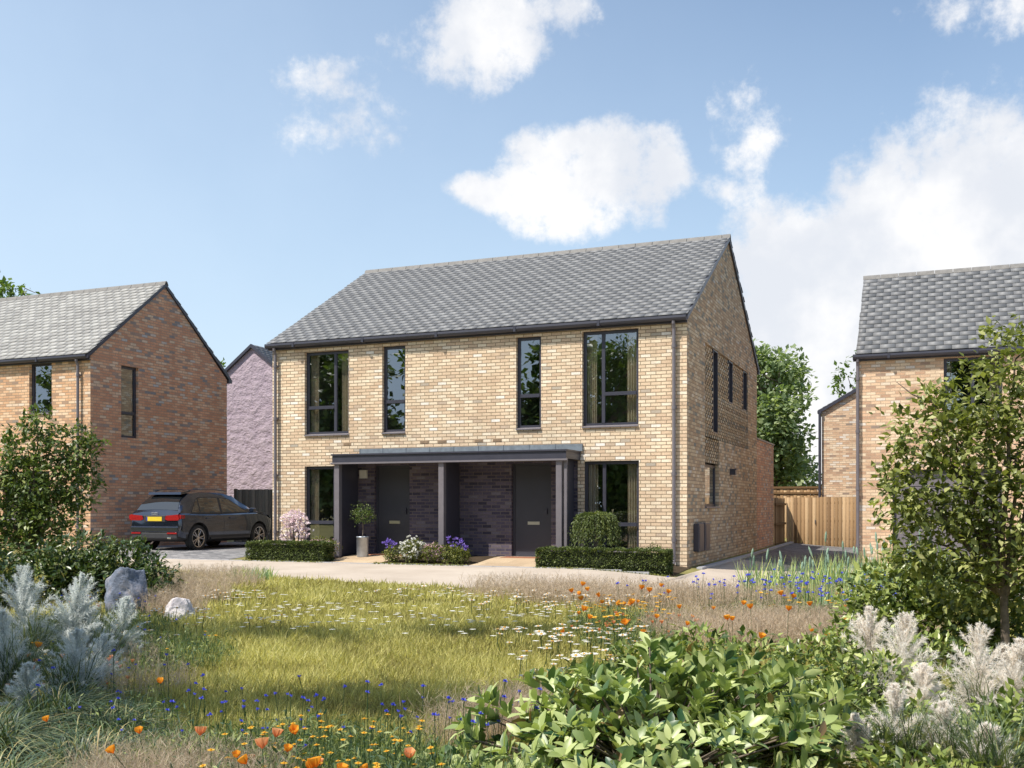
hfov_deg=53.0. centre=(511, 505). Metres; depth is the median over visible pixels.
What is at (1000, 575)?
young tree
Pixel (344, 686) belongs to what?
blue cornflower
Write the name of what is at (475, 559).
planting bed
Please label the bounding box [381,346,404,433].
window
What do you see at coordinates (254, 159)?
sky
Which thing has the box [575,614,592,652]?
orange poppy
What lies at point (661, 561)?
box hedge
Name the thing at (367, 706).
blue cornflower
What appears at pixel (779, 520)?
side fence
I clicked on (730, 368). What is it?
window
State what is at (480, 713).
blue cornflower
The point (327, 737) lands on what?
yellow daisy
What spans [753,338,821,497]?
broadleaf tree
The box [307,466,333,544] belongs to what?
window
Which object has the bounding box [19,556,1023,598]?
path
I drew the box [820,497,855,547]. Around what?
timber fence
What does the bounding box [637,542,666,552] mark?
shrub
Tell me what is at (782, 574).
tall grass
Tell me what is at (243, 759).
orange poppy
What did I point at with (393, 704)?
blue cornflower
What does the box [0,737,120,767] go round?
arching grass
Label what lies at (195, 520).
parked car
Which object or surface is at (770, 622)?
dry grass
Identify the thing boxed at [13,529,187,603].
dark shrub
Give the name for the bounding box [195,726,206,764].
coral poppy
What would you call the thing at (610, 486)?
window
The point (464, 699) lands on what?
blue cornflower
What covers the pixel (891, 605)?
leafy shrub
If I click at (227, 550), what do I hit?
driveway
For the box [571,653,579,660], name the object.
white daisy
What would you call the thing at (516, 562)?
front path
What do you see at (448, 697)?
blue cornflower
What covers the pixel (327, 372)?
window
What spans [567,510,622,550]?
weeping shrub
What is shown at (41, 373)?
window
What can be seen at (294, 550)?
box hedge
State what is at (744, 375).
window
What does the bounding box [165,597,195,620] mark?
boulder
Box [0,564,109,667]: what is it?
plume grass
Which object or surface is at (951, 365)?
window
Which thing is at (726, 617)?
orange poppy
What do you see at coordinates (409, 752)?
coral poppy
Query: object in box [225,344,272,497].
pink house
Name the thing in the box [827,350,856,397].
thin tree
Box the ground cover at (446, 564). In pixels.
[243,558,670,576]
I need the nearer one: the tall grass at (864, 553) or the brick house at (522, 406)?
the tall grass at (864, 553)
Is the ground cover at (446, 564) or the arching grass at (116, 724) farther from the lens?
the ground cover at (446, 564)
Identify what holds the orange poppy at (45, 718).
on the ground at (691, 569)
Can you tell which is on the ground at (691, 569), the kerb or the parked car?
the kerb
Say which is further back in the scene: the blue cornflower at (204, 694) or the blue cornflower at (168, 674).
the blue cornflower at (168, 674)
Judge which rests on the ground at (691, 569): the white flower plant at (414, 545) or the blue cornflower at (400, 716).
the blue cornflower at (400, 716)
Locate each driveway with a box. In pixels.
[114,542,249,558]
[744,543,855,567]
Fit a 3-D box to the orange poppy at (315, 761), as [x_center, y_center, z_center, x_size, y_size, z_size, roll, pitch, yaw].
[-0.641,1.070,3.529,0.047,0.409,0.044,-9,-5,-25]
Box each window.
[6,471,48,519]
[31,363,51,414]
[121,366,135,437]
[304,350,348,435]
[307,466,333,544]
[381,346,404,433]
[515,336,540,429]
[582,329,637,427]
[583,460,638,551]
[705,464,720,507]
[711,349,717,433]
[727,360,732,403]
[742,371,746,411]
[944,356,1001,418]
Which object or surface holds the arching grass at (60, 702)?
on the ground at (691, 569)
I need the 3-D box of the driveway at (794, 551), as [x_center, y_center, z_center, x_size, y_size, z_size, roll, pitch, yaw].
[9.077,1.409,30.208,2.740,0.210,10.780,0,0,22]
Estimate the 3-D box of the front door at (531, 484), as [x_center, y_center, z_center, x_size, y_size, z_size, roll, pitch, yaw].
[0.443,0.125,22.992,0.950,2.150,0.180,0,0,22]
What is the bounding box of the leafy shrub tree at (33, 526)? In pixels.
[0,403,111,572]
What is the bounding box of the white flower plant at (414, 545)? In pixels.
[397,535,425,562]
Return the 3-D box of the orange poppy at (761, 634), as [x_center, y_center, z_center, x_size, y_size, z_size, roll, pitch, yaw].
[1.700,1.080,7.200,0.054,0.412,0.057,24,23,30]
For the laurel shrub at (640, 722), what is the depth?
4.70 m
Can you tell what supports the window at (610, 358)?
in the brick house at (522, 406)
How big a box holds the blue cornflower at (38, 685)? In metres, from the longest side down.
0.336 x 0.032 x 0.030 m
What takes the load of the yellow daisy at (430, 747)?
on the ground at (691, 569)
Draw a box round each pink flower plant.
[310,535,342,553]
[422,542,444,562]
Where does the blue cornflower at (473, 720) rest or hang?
on the ground at (691, 569)
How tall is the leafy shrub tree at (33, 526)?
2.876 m
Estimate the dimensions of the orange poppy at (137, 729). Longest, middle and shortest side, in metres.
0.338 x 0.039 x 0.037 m
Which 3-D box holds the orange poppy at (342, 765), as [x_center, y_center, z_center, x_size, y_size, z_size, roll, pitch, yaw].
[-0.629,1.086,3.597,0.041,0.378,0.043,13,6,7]
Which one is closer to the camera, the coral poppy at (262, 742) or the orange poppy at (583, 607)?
the coral poppy at (262, 742)
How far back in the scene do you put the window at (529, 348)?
23.99 m
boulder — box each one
[104,567,148,617]
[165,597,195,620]
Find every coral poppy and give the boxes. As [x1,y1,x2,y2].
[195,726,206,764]
[254,737,268,767]
[266,728,282,767]
[404,747,415,767]
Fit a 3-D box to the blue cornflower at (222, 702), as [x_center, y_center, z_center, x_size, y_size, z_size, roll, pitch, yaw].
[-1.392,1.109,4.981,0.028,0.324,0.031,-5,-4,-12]
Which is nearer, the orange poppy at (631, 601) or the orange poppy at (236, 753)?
the orange poppy at (236, 753)
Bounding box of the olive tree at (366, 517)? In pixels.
[349,502,376,536]
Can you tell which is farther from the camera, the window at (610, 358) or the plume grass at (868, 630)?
the window at (610, 358)
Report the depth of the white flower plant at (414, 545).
22.28 m
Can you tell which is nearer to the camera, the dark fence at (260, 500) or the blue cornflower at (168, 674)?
the blue cornflower at (168, 674)
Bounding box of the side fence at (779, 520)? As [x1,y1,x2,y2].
[774,498,785,544]
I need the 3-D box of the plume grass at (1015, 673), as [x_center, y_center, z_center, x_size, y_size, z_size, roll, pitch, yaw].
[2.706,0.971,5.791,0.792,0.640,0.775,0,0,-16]
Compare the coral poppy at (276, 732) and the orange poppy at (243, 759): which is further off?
the coral poppy at (276, 732)
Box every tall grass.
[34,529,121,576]
[227,564,279,580]
[731,548,863,602]
[783,555,921,610]
[794,532,911,590]
[853,530,973,606]
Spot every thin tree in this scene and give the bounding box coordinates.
[0,276,39,297]
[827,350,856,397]
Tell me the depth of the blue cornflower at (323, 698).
4.95 m
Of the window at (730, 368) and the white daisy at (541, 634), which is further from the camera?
the window at (730, 368)
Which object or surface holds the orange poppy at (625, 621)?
on the ground at (691, 569)
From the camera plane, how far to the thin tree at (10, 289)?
39.95 m
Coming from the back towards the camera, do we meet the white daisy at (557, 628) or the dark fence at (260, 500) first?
the dark fence at (260, 500)
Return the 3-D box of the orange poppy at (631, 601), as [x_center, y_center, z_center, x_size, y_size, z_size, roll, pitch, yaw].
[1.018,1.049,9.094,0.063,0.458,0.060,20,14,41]
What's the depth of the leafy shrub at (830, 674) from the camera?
6.07 m
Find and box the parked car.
[129,489,271,549]
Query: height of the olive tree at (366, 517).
0.890 m
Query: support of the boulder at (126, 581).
on the ground at (691, 569)
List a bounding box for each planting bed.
[381,556,497,564]
[659,565,688,575]
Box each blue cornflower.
[35,683,40,716]
[112,649,114,696]
[165,653,168,700]
[169,700,174,746]
[186,689,190,723]
[201,673,204,722]
[221,701,224,732]
[297,675,307,721]
[321,697,328,732]
[339,685,346,727]
[365,690,369,726]
[388,702,394,738]
[398,714,403,758]
[421,684,425,736]
[432,712,436,758]
[444,696,449,755]
[461,698,466,753]
[468,719,476,760]
[479,711,483,740]
[485,722,489,757]
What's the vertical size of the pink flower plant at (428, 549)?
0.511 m
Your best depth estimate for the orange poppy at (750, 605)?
8.86 m
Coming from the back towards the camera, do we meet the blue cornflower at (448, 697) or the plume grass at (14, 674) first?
the plume grass at (14, 674)
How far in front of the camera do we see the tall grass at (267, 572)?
17.29 m
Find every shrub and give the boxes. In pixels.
[0,536,42,610]
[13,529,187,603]
[279,509,313,544]
[403,631,863,767]
[558,620,817,704]
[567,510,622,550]
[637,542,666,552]
[760,611,1011,736]
[812,676,1023,767]
[814,544,1023,665]
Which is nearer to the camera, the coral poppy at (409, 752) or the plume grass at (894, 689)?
the coral poppy at (409, 752)
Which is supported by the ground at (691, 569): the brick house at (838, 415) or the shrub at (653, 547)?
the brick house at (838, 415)
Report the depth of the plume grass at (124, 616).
7.93 m
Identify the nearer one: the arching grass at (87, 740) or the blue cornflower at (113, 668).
the arching grass at (87, 740)
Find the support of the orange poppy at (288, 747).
on the ground at (691, 569)
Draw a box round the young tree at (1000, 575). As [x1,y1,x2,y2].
[863,313,1023,678]
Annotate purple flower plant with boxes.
[381,538,400,561]
[441,536,471,563]
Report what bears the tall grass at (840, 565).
on the ground at (691, 569)
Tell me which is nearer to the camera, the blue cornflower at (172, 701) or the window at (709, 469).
the blue cornflower at (172, 701)
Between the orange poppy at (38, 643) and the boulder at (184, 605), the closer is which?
the orange poppy at (38, 643)
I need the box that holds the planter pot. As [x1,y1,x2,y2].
[356,536,368,556]
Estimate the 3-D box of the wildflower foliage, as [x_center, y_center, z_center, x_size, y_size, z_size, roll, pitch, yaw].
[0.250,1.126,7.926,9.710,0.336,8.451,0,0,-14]
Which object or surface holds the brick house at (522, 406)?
on the ground at (691, 569)
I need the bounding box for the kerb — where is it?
[155,542,793,573]
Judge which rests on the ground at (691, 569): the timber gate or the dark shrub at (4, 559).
the dark shrub at (4, 559)
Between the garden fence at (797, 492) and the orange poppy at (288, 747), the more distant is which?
the garden fence at (797, 492)
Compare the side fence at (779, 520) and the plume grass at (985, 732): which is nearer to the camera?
the plume grass at (985, 732)
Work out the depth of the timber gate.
35.68 m
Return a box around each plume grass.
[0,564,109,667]
[0,608,84,717]
[0,625,148,706]
[57,596,155,665]
[832,605,953,711]
[833,682,963,767]
[892,662,1017,767]
[912,689,1023,767]
[932,621,1023,721]
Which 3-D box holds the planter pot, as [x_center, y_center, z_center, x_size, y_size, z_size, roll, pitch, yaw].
[-3.457,0.950,23.746,0.296,0.470,0.296,0,0,22]
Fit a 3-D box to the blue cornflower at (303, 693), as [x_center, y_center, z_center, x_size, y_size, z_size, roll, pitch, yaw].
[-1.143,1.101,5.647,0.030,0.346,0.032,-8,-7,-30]
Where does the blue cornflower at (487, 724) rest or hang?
on the ground at (691, 569)
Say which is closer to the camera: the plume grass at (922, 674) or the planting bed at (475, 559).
the plume grass at (922, 674)
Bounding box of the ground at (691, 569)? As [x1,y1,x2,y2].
[2,538,1016,749]
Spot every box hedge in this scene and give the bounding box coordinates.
[244,539,335,561]
[534,545,673,575]
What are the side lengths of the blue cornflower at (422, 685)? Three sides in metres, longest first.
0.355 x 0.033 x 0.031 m
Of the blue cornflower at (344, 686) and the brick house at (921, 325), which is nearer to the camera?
the blue cornflower at (344, 686)
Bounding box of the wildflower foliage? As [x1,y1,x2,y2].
[0,593,854,767]
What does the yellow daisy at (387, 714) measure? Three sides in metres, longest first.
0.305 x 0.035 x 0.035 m
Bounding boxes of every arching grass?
[0,672,169,746]
[0,696,126,767]
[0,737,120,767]
[2,713,167,767]
[22,692,199,746]
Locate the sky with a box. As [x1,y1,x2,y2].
[0,0,1023,496]
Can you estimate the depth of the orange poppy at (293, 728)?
4.31 m
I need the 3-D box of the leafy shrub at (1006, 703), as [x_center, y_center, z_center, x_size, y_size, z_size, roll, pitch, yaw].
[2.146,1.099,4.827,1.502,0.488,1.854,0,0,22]
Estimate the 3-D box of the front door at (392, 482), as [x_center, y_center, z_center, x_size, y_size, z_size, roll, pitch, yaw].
[-2.828,0.125,24.332,0.940,2.150,0.180,0,0,22]
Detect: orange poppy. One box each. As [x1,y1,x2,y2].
[34,641,42,661]
[41,715,56,751]
[105,744,124,767]
[134,726,143,755]
[156,677,163,707]
[232,750,240,767]
[237,754,248,767]
[284,744,292,767]
[287,724,298,755]
[309,756,320,767]
[337,763,348,767]
[567,605,588,656]
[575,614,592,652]
[621,618,628,640]
[625,598,634,631]
[723,614,731,642]
[746,603,755,647]
[758,632,765,649]
[785,605,791,648]
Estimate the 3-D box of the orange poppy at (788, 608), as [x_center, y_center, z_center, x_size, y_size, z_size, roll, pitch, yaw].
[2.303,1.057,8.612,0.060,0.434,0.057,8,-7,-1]
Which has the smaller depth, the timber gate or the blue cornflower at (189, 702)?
the blue cornflower at (189, 702)
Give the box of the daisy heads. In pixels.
[170,589,649,659]
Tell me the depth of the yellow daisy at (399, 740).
4.26 m
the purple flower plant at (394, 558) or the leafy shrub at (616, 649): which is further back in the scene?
the purple flower plant at (394, 558)
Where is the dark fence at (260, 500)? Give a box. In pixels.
[234,489,272,541]
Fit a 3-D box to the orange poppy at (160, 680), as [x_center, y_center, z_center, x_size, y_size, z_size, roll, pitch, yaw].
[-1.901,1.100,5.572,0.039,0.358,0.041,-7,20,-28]
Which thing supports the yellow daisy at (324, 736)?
on the ground at (691, 569)
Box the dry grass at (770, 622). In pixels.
[30,560,948,767]
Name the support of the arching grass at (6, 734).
on the ground at (691, 569)
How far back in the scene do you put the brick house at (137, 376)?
28.93 m
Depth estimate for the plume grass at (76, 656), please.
6.29 m
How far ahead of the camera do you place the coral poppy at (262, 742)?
4.01 m
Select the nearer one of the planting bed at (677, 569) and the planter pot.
the planting bed at (677, 569)
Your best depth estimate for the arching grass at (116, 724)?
5.42 m
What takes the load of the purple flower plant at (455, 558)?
on the planting bed at (475, 559)
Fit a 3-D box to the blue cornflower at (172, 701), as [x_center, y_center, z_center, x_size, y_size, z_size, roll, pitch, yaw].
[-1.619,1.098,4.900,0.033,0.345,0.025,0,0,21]
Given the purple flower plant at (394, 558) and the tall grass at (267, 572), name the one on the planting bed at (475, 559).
the purple flower plant at (394, 558)
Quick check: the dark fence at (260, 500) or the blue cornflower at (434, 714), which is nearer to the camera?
the blue cornflower at (434, 714)
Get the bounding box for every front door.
[373,465,409,553]
[511,463,550,556]
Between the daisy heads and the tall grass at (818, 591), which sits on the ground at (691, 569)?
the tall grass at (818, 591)
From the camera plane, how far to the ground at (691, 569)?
11.64 m
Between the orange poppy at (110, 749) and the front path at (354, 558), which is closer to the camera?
the orange poppy at (110, 749)
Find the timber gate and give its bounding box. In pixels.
[787,497,819,544]
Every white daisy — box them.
[537,632,545,646]
[552,627,561,649]
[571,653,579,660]
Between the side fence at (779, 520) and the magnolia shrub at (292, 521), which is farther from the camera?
the side fence at (779, 520)
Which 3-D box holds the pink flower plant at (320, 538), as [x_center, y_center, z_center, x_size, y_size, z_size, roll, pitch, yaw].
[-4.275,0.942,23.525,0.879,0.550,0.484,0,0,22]
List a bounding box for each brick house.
[0,281,231,549]
[264,234,773,566]
[817,388,855,544]
[853,263,1023,569]
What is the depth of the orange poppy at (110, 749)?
4.08 m
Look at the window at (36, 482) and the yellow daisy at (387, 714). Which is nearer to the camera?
the yellow daisy at (387, 714)
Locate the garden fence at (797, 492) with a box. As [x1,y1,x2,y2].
[774,486,821,537]
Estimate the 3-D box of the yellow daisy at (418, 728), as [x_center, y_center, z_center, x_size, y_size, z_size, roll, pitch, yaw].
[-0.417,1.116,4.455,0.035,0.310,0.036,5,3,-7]
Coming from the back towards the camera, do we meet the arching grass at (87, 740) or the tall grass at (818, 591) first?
the tall grass at (818, 591)
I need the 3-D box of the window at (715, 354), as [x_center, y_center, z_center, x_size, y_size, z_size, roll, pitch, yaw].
[4.755,-2.720,24.635,0.265,1.980,0.570,0,0,22]
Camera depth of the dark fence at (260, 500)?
32.29 m
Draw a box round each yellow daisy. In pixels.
[321,735,327,764]
[325,726,329,767]
[385,713,390,740]
[397,739,402,766]
[413,727,421,763]
[426,746,435,767]

